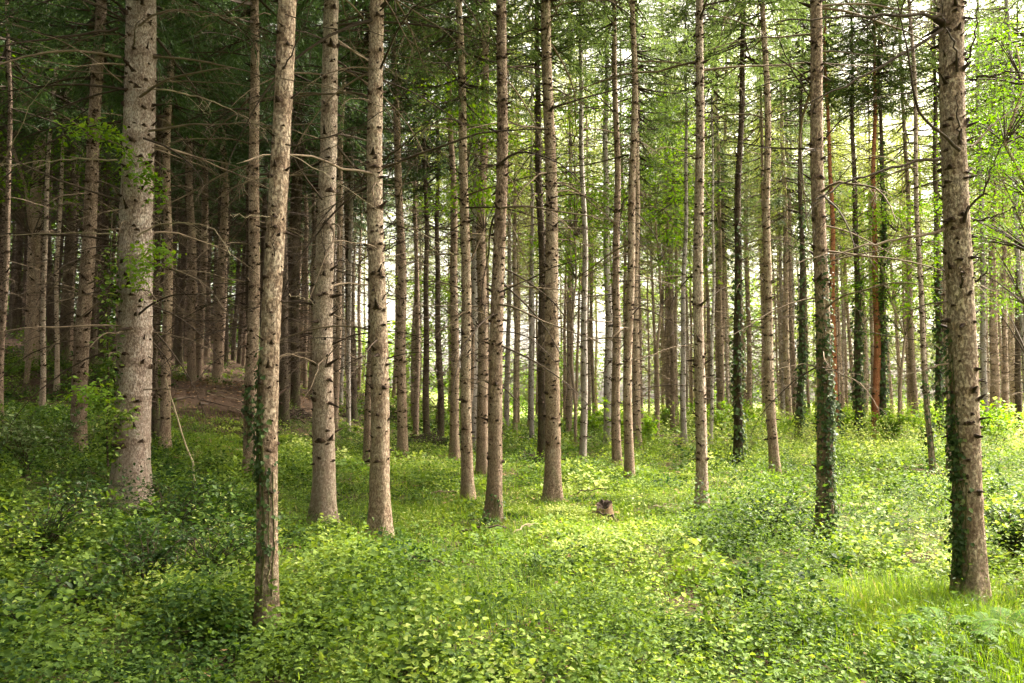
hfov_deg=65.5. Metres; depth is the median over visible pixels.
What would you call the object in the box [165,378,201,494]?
fallen branch
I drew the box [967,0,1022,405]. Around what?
spruce tree
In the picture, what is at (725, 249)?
spruce tree
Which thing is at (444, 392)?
broadleaf tree
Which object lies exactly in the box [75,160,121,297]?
spruce tree
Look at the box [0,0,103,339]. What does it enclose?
spruce tree
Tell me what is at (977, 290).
spruce tree
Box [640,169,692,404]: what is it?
spruce tree
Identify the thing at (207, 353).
spruce tree
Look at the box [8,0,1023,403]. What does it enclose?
sky
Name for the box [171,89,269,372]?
spruce tree
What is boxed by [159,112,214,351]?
spruce tree
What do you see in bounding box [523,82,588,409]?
spruce tree
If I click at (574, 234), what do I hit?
beech tree
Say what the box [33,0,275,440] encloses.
spruce tree
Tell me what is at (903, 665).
fern
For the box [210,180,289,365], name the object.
spruce tree
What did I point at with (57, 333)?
spruce tree
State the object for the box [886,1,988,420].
spruce tree
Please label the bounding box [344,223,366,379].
spruce tree
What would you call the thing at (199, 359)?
spruce tree
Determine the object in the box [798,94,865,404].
spruce tree
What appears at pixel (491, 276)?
spruce tree
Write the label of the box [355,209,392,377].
spruce tree
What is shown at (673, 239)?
spruce tree
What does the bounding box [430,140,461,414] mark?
spruce tree
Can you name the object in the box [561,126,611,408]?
spruce tree
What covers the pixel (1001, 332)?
broadleaf tree
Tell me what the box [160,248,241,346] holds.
broadleaf tree
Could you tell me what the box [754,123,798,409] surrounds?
spruce tree
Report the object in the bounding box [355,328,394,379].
broadleaf tree
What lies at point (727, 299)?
spruce tree
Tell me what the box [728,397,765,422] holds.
bush
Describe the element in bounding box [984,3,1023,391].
spruce tree
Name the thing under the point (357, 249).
spruce tree
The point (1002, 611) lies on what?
fern
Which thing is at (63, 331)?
spruce tree
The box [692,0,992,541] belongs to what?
spruce tree
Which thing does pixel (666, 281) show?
spruce tree
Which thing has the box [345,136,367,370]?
spruce tree
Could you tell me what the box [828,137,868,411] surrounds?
spruce tree
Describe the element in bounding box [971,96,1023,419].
spruce tree
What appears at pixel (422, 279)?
spruce tree
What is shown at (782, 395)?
spruce tree
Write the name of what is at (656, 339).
spruce tree
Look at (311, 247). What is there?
spruce tree
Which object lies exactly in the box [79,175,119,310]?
spruce tree
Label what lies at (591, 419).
shrub
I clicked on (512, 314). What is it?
spruce tree
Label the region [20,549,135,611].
shrub
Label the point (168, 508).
shrub
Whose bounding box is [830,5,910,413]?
spruce tree
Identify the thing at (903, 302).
spruce tree
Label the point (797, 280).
spruce tree
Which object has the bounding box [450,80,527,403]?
spruce tree
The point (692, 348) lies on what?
broadleaf tree
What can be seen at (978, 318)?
spruce tree
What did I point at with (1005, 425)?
bush
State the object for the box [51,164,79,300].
spruce tree
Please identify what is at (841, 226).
spruce tree
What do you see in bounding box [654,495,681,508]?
fallen branch
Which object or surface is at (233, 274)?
spruce tree
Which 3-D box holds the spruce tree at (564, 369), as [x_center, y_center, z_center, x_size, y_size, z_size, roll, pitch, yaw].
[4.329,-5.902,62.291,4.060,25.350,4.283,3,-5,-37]
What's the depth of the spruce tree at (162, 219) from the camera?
46.51 m
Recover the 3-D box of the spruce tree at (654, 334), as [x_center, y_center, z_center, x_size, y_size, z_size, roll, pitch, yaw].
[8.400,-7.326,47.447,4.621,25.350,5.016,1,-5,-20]
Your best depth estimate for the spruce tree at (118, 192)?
34.52 m
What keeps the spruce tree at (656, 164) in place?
on the ground at (230, 401)
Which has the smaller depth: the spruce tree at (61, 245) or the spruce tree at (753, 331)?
the spruce tree at (61, 245)
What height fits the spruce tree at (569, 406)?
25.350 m
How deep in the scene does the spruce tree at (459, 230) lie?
48.24 m
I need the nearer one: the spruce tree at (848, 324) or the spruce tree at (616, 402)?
the spruce tree at (616, 402)
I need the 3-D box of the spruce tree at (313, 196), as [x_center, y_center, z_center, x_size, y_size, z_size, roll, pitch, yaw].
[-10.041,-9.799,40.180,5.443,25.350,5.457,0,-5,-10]
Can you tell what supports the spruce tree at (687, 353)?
on the ground at (230, 401)
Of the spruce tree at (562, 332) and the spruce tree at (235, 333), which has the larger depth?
the spruce tree at (562, 332)
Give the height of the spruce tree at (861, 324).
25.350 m
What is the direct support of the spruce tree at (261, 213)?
on the ground at (230, 401)
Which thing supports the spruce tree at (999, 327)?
on the ground at (230, 401)
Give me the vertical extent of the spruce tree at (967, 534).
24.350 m
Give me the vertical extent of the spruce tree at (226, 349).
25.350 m
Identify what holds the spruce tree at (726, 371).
on the ground at (230, 401)
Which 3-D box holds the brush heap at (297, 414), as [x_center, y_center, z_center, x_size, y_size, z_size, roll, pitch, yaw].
[-7.066,2.340,26.038,2.756,0.832,1.934,0,-4,0]
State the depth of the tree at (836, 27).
30.30 m
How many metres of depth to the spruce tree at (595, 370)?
87.08 m
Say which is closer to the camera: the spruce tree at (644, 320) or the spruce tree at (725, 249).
the spruce tree at (725, 249)
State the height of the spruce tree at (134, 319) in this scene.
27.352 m
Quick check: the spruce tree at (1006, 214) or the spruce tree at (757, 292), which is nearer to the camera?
the spruce tree at (1006, 214)
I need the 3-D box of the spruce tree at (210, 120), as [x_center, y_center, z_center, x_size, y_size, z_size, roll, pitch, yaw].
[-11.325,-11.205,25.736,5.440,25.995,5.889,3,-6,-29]
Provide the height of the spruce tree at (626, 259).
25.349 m
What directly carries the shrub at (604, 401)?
on the ground at (230, 401)
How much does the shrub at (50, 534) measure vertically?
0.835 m
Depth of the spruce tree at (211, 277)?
56.80 m
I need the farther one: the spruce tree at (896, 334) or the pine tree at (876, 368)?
the spruce tree at (896, 334)
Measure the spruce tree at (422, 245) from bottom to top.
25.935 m
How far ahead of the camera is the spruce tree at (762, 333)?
56.37 m
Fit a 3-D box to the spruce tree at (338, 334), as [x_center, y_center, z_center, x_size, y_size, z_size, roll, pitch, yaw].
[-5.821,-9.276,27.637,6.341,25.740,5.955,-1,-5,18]
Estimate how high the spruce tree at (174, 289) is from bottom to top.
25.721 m
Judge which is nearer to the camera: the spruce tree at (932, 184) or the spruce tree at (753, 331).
the spruce tree at (932, 184)
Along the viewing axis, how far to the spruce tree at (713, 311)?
29.31 m
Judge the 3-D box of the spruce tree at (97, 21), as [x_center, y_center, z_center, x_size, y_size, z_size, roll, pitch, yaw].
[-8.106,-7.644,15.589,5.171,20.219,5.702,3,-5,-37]
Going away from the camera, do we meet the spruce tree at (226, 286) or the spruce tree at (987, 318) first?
the spruce tree at (226, 286)
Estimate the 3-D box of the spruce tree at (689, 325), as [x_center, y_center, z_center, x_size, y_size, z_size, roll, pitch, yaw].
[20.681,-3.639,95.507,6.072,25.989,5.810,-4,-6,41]
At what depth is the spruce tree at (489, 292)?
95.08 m
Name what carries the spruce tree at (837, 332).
on the ground at (230, 401)
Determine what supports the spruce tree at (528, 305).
on the ground at (230, 401)
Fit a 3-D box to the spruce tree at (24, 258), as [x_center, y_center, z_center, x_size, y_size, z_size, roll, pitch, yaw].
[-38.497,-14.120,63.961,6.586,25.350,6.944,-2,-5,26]
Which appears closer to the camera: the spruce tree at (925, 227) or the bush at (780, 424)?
the bush at (780, 424)
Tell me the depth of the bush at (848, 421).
31.06 m
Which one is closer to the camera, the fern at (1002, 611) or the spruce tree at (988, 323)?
the fern at (1002, 611)
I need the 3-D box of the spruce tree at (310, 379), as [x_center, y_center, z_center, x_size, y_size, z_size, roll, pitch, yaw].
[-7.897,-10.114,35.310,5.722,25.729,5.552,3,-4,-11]
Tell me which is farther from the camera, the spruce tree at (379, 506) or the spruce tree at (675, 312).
the spruce tree at (675, 312)
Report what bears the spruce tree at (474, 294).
on the ground at (230, 401)
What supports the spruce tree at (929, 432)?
on the ground at (230, 401)
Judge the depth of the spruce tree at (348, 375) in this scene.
30.58 m
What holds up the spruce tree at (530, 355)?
on the ground at (230, 401)
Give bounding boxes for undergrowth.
[0,310,1023,682]
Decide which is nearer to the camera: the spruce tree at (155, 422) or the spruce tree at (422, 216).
the spruce tree at (155, 422)
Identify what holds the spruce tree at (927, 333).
on the ground at (230, 401)
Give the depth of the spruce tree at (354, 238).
45.38 m
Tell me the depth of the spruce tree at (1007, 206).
37.39 m
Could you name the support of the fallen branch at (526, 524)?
on the ground at (230, 401)
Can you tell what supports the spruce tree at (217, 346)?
on the ground at (230, 401)
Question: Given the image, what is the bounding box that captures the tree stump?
[596,499,615,519]
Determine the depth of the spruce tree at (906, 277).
62.20 m
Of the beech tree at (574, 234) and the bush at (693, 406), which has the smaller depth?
the beech tree at (574, 234)
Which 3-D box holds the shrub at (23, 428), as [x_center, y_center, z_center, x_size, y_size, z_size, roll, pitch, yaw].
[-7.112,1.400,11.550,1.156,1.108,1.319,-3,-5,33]
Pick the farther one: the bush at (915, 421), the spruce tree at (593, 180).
the spruce tree at (593, 180)
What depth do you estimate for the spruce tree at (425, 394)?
29.37 m
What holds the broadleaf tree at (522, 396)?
on the ground at (230, 401)
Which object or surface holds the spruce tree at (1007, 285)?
on the ground at (230, 401)
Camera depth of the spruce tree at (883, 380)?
30.74 m
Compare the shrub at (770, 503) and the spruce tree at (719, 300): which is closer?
the shrub at (770, 503)
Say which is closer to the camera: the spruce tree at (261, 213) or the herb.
the herb
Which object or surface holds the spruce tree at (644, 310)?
on the ground at (230, 401)
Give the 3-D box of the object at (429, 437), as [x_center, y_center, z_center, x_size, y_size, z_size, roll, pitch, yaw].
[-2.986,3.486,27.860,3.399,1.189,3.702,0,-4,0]
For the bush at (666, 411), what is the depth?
40.09 m
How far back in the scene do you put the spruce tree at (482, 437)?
18.01 m
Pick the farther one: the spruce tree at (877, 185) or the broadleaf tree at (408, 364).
the broadleaf tree at (408, 364)
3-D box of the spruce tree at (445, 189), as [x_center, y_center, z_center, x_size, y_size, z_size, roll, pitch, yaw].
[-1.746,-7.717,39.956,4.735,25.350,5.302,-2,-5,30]
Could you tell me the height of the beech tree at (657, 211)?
15.444 m
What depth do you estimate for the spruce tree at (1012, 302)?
49.16 m
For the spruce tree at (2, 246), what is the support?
on the ground at (230, 401)
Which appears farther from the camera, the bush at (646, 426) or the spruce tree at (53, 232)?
the spruce tree at (53, 232)
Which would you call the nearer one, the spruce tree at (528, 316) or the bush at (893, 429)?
the bush at (893, 429)
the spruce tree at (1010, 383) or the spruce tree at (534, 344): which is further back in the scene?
the spruce tree at (534, 344)
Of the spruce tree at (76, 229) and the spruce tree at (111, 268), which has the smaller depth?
the spruce tree at (76, 229)
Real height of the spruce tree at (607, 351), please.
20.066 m
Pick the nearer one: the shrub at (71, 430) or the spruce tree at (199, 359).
the shrub at (71, 430)
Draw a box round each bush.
[641,408,661,444]
[660,407,677,424]
[686,400,707,422]
[706,397,733,432]
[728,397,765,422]
[743,409,794,434]
[803,408,815,425]
[814,407,854,425]
[840,408,871,434]
[870,401,906,441]
[899,405,945,439]
[945,398,1011,435]
[981,410,1023,443]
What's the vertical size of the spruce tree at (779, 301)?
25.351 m
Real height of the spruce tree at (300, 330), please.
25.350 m
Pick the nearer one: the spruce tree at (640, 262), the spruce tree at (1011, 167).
the spruce tree at (1011, 167)
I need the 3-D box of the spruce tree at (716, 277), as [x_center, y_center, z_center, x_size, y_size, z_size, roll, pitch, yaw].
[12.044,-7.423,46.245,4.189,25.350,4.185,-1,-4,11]
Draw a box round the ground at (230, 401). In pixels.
[0,317,1023,682]
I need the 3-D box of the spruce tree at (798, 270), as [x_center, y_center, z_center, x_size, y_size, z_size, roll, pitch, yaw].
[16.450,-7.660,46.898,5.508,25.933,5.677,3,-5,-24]
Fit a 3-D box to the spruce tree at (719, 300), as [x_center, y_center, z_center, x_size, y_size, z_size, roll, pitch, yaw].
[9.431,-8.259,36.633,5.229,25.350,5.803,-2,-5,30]
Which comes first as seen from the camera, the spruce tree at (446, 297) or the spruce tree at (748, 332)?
the spruce tree at (748, 332)
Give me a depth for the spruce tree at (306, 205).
42.03 m
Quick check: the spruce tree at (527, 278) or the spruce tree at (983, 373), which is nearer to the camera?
the spruce tree at (983, 373)
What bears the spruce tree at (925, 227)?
on the ground at (230, 401)
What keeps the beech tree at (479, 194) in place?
on the ground at (230, 401)
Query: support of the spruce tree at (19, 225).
on the ground at (230, 401)
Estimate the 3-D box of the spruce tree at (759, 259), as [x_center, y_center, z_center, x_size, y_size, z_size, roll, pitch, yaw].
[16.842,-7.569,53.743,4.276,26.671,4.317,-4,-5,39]
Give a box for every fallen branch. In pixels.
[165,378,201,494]
[174,391,234,400]
[200,399,239,410]
[206,392,241,400]
[400,553,454,568]
[428,490,455,497]
[459,522,511,532]
[513,522,542,533]
[573,488,606,494]
[590,511,616,521]
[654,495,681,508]
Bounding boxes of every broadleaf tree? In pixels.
[7,220,116,322]
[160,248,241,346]
[211,256,309,342]
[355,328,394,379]
[361,313,447,396]
[421,374,459,411]
[446,349,535,416]
[502,369,562,416]
[521,343,602,414]
[594,282,693,410]
[645,283,733,410]
[692,275,796,407]
[750,273,853,407]
[810,280,915,410]
[870,275,935,410]
[900,283,1009,406]
[977,267,1023,408]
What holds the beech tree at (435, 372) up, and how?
on the ground at (230, 401)
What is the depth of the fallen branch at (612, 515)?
11.37 m
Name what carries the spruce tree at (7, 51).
on the ground at (230, 401)
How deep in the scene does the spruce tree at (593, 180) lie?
49.13 m
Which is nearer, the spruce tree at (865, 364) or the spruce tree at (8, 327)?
the spruce tree at (8, 327)
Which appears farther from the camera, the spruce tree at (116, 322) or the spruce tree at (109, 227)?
the spruce tree at (109, 227)
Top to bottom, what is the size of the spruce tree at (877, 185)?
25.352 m
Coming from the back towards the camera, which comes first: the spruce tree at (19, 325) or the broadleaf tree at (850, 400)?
the broadleaf tree at (850, 400)
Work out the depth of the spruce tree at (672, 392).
36.14 m
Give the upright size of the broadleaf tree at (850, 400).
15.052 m
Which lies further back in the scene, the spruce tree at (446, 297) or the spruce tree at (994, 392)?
the spruce tree at (446, 297)
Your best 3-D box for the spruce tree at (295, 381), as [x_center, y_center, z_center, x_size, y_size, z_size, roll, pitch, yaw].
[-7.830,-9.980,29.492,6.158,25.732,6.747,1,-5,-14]
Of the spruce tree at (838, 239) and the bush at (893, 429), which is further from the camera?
the spruce tree at (838, 239)
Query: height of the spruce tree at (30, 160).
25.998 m
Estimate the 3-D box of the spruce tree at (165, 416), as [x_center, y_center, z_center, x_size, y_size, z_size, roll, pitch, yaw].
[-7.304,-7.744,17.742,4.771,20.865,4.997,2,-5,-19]
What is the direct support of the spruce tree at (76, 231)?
on the ground at (230, 401)
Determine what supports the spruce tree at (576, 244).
on the ground at (230, 401)
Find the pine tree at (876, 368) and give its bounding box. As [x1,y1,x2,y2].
[823,0,936,441]
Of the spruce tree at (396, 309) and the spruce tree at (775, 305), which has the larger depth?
the spruce tree at (775, 305)
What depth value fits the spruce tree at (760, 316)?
68.43 m
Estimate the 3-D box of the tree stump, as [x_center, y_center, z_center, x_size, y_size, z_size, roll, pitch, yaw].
[1.377,2.514,11.855,0.357,0.326,0.351,0,-4,0]
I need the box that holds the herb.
[698,586,750,656]
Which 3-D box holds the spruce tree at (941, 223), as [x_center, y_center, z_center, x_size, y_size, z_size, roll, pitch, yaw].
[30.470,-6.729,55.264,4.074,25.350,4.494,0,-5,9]
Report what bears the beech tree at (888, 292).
on the ground at (230, 401)
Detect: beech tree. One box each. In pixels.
[0,1,190,382]
[389,270,489,423]
[390,48,544,410]
[488,84,652,446]
[578,84,744,437]
[812,148,974,440]
[892,7,1023,352]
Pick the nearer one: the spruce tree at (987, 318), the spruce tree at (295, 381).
the spruce tree at (295, 381)
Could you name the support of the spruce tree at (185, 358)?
on the ground at (230, 401)
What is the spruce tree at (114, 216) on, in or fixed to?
on the ground at (230, 401)
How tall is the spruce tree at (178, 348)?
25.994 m
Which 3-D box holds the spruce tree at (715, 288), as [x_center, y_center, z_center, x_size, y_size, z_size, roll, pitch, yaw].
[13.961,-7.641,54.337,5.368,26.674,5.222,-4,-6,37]
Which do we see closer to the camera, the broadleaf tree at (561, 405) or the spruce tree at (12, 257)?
the spruce tree at (12, 257)
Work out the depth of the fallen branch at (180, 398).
24.22 m
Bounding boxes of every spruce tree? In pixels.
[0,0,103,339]
[0,0,122,422]
[0,0,125,407]
[0,0,216,452]
[0,0,296,511]
[0,1,60,334]
[0,1,174,390]
[0,2,119,364]
[0,3,121,366]
[0,10,120,366]
[0,47,32,314]
[0,49,111,354]
[1,4,27,324]
[7,152,65,331]
[8,150,65,330]
[9,144,60,337]
[9,172,14,309]
[9,187,55,301]
[10,174,65,317]
[14,145,82,331]
[23,39,124,359]
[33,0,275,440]
[46,0,125,365]
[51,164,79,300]
[52,166,82,307]
[52,166,84,308]
[52,167,83,297]
[53,3,170,360]
[57,0,276,449]
[75,0,124,330]
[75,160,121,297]
[75,162,120,309]
[78,151,120,292]
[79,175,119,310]
[80,2,273,382]
[83,125,161,352]
[87,0,241,351]
[97,0,194,342]
[104,114,184,321]
[109,156,119,310]
[109,217,116,322]
[143,0,520,636]
[152,0,392,474]
[158,187,179,334]
[159,36,261,375]
[159,104,242,364]
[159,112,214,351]
[160,134,199,348]
[161,142,217,361]
[162,97,238,358]
[170,38,271,356]
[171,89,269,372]
[172,206,214,321]
[173,6,297,382]
[173,42,270,359]
[173,201,216,319]
[180,99,239,357]
[187,0,390,427]
[190,0,513,523]
[193,149,268,365]
[195,1,307,360]
[197,203,217,349]
[209,72,243,360]
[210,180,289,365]
[210,214,234,342]
[217,0,383,412]
[217,53,262,363]
[225,0,550,539]
[228,0,299,361]
[228,7,349,395]
[228,167,261,329]
[228,240,241,334]
[237,150,309,324]
[237,166,311,251]
[242,22,345,387]
[259,69,337,380]
[260,0,338,355]
[260,0,418,434]
[261,0,507,463]
[265,2,387,394]
[287,211,311,339]
[287,231,311,364]
[288,0,404,423]
[290,9,432,429]
[300,1,477,459]
[303,85,364,350]
[303,99,365,370]
[305,13,393,404]
[307,87,391,358]
[309,9,388,364]
[342,0,586,499]
[344,133,393,390]
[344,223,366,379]
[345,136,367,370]
[349,0,558,460]
[354,2,473,434]
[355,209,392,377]
[356,173,408,305]
[361,11,468,435]
[363,13,508,441]
[364,57,434,405]
[384,27,491,413]
[385,159,419,309]
[387,25,448,424]
[388,0,556,474]
[390,2,554,450]
[391,157,449,377]
[395,135,442,389]
[405,192,435,398]
[406,190,434,320]
[413,181,460,401]
[420,0,640,524]
[429,3,517,408]
[429,161,460,318]
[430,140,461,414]
[432,125,507,404]
[441,0,683,501]
[443,9,519,364]
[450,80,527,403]
[457,81,494,321]
[458,214,507,326]
[467,0,637,464]
[469,0,545,430]
[472,1,566,433]
[487,139,535,400]
[487,200,513,345]
[488,0,586,438]
[489,88,537,422]
[489,204,534,417]
[503,153,538,404]
[505,113,545,399]
[506,0,665,461]
[506,52,566,427]
[506,142,538,400]
[507,160,563,401]
[513,193,563,415]
[515,0,684,466]
[517,23,585,411]
[519,0,613,431]
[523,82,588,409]
[525,0,742,479]
[528,0,684,444]
[529,48,612,414]
[544,62,626,414]
[554,0,865,509]
[554,15,626,420]
[556,0,717,451]
[558,119,581,421]
[558,137,604,377]
[558,170,580,416]
[559,167,602,407]
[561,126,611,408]
[575,36,626,402]
[581,96,647,388]
[584,3,664,404]
[587,0,690,425]
[589,143,612,410]
[597,220,646,335]
[601,226,664,375]
[609,53,661,394]
[612,0,731,431]
[614,19,678,419]
[620,215,656,394]
[621,3,717,407]
[623,147,660,416]
[624,0,807,444]
[636,0,748,442]
[640,0,716,427]
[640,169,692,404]
[641,38,694,415]
[641,148,691,412]
[642,266,693,409]
[644,57,704,400]
[645,92,691,399]
[657,0,841,466]
[663,0,780,429]
[668,0,840,473]
[673,139,710,411]
[674,48,747,424]
[674,170,710,407]
[677,158,733,396]
[677,264,693,378]
[678,90,710,412]
[680,97,737,394]
[681,1,764,428]
[688,93,753,400]
[690,41,758,398]
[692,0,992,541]
[703,170,751,414]
[703,234,756,406]
[704,6,782,417]
[707,136,748,402]
[708,52,774,409]
[710,3,811,406]
[716,0,858,419]
[725,94,782,416]
[731,241,761,400]
[735,44,780,393]
[741,155,797,409]
[742,132,779,398]
[743,3,836,415]
[743,17,834,403]
[745,0,864,442]
[747,34,812,419]
[750,110,812,405]
[751,179,809,363]
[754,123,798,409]
[760,3,876,406]
[760,53,845,413]
[767,0,1023,609]
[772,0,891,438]
[774,226,816,390]
[783,0,921,440]
[789,13,896,417]
[793,15,868,413]
[794,219,816,405]
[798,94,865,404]
[810,16,869,420]
[813,171,870,397]
[823,0,938,441]
[827,0,1021,474]
[827,113,854,403]
[827,113,899,409]
[828,120,886,415]
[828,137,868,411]
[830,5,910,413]
[833,0,983,427]
[837,32,933,411]
[837,75,903,393]
[840,208,891,365]
[861,212,920,392]
[862,0,1012,439]
[863,111,915,413]
[865,129,902,412]
[878,106,931,407]
[878,118,931,415]
[879,58,933,414]
[880,0,1023,469]
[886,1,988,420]
[886,163,934,362]
[889,52,942,395]
[893,35,985,386]
[893,200,935,399]
[906,113,945,396]
[922,98,979,376]
[927,0,1023,419]
[928,0,1023,420]
[930,0,1023,436]
[934,253,1001,372]
[939,28,1023,419]
[941,82,1022,410]
[965,0,1023,437]
[966,133,998,388]
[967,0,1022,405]
[968,0,1023,407]
[968,147,1007,393]
[969,144,1023,401]
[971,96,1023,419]
[974,1,1023,396]
[974,49,1023,416]
[974,243,1008,387]
[976,212,1014,400]
[977,145,1023,400]
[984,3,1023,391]
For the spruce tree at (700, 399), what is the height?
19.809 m
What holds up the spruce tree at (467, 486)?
on the ground at (230, 401)
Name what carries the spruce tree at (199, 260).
on the ground at (230, 401)
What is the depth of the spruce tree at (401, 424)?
21.70 m
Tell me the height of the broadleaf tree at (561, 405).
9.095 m
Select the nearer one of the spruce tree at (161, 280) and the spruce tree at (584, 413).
the spruce tree at (584, 413)
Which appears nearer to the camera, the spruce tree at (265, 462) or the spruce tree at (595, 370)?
the spruce tree at (265, 462)
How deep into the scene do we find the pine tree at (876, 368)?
30.78 m
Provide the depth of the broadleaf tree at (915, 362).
95.92 m
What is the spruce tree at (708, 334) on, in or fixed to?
on the ground at (230, 401)
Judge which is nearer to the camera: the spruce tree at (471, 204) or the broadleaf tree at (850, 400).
the spruce tree at (471, 204)
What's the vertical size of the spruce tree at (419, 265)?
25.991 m
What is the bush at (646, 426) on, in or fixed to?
on the ground at (230, 401)
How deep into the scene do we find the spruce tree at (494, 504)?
11.09 m
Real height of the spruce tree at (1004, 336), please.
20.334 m
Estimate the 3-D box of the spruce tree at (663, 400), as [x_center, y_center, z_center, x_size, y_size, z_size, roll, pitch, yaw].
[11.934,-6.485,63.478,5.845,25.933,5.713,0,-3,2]
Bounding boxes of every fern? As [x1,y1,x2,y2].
[4,364,24,375]
[144,572,211,595]
[880,646,985,682]
[889,606,1013,652]
[941,607,1023,641]
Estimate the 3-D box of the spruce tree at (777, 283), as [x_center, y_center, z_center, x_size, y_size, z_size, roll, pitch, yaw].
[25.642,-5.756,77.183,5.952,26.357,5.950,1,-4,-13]
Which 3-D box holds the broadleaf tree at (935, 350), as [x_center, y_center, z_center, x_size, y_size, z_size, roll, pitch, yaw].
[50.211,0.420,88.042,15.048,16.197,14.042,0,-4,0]
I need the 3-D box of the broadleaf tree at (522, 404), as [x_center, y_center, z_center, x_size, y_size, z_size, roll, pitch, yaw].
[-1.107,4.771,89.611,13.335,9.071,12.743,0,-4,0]
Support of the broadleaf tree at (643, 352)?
on the ground at (230, 401)
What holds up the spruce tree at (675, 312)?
on the ground at (230, 401)
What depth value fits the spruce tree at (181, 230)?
45.81 m
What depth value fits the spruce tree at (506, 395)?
42.11 m
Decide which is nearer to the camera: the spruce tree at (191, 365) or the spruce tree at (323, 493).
the spruce tree at (323, 493)
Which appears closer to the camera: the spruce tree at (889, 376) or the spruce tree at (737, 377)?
the spruce tree at (737, 377)
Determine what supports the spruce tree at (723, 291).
on the ground at (230, 401)
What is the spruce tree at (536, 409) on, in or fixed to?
on the ground at (230, 401)
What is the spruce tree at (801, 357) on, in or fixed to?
on the ground at (230, 401)
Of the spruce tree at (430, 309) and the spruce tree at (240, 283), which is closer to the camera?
the spruce tree at (240, 283)
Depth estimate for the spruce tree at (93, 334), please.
32.19 m
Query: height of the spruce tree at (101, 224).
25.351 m
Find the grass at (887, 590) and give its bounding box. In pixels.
[3,384,1023,682]
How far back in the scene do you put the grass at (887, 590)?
6.71 m
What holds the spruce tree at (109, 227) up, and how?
on the ground at (230, 401)
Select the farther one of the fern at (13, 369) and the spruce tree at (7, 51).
the fern at (13, 369)
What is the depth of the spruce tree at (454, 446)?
22.07 m
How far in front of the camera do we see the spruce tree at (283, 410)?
24.85 m
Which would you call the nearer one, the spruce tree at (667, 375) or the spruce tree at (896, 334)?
the spruce tree at (667, 375)
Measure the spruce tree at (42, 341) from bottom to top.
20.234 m
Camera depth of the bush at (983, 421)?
27.69 m
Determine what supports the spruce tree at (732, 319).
on the ground at (230, 401)
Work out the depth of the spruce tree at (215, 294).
68.10 m
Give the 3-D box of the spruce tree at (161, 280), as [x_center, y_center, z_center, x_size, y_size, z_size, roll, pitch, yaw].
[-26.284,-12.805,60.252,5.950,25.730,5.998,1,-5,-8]
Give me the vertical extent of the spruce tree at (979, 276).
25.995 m
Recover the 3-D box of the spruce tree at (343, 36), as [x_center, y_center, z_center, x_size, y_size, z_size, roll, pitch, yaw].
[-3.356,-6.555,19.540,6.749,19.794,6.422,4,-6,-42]
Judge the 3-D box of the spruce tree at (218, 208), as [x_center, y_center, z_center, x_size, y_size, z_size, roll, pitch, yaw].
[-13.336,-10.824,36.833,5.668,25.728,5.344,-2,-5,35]
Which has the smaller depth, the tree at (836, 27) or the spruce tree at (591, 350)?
the tree at (836, 27)
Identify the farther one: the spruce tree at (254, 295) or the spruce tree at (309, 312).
the spruce tree at (309, 312)
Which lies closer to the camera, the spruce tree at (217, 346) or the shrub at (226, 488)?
the shrub at (226, 488)
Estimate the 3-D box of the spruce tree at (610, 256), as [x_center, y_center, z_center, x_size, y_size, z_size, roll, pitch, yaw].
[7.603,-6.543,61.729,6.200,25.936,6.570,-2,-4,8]
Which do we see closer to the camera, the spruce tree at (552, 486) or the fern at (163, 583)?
the fern at (163, 583)
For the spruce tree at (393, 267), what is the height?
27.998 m
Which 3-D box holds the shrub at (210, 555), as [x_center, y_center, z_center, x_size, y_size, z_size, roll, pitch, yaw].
[-2.713,1.836,7.259,0.750,0.682,0.700,3,-5,-35]
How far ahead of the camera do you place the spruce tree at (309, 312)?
72.93 m
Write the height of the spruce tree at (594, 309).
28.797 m
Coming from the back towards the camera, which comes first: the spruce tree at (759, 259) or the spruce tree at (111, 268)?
the spruce tree at (111, 268)
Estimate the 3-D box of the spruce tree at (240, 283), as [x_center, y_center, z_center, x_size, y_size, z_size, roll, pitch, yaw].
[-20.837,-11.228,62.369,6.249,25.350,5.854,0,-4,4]
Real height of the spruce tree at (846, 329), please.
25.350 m
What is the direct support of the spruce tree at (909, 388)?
on the ground at (230, 401)
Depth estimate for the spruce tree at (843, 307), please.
64.08 m
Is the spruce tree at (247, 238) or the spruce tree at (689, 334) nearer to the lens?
the spruce tree at (247, 238)
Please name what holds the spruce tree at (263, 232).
on the ground at (230, 401)
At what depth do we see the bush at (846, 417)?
38.56 m
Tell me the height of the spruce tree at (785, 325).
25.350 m
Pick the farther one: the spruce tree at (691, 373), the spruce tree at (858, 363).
the spruce tree at (691, 373)
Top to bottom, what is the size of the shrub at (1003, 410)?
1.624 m
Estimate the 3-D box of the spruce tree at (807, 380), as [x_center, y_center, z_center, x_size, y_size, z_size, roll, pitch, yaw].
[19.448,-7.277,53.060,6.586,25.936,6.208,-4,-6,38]
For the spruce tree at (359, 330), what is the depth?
55.60 m
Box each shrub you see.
[0,400,69,469]
[0,477,102,562]
[0,585,92,638]
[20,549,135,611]
[24,407,97,465]
[40,469,142,537]
[98,517,199,590]
[130,472,219,527]
[168,504,255,574]
[202,475,251,513]
[467,510,501,528]
[577,403,603,439]
[602,396,646,446]
[732,490,808,538]
[980,399,1023,440]
[983,468,1023,561]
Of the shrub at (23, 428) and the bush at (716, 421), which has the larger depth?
the bush at (716, 421)
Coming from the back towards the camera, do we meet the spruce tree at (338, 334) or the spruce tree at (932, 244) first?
the spruce tree at (932, 244)
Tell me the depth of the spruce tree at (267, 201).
47.16 m
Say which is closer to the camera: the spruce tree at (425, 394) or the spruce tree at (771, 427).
the spruce tree at (771, 427)

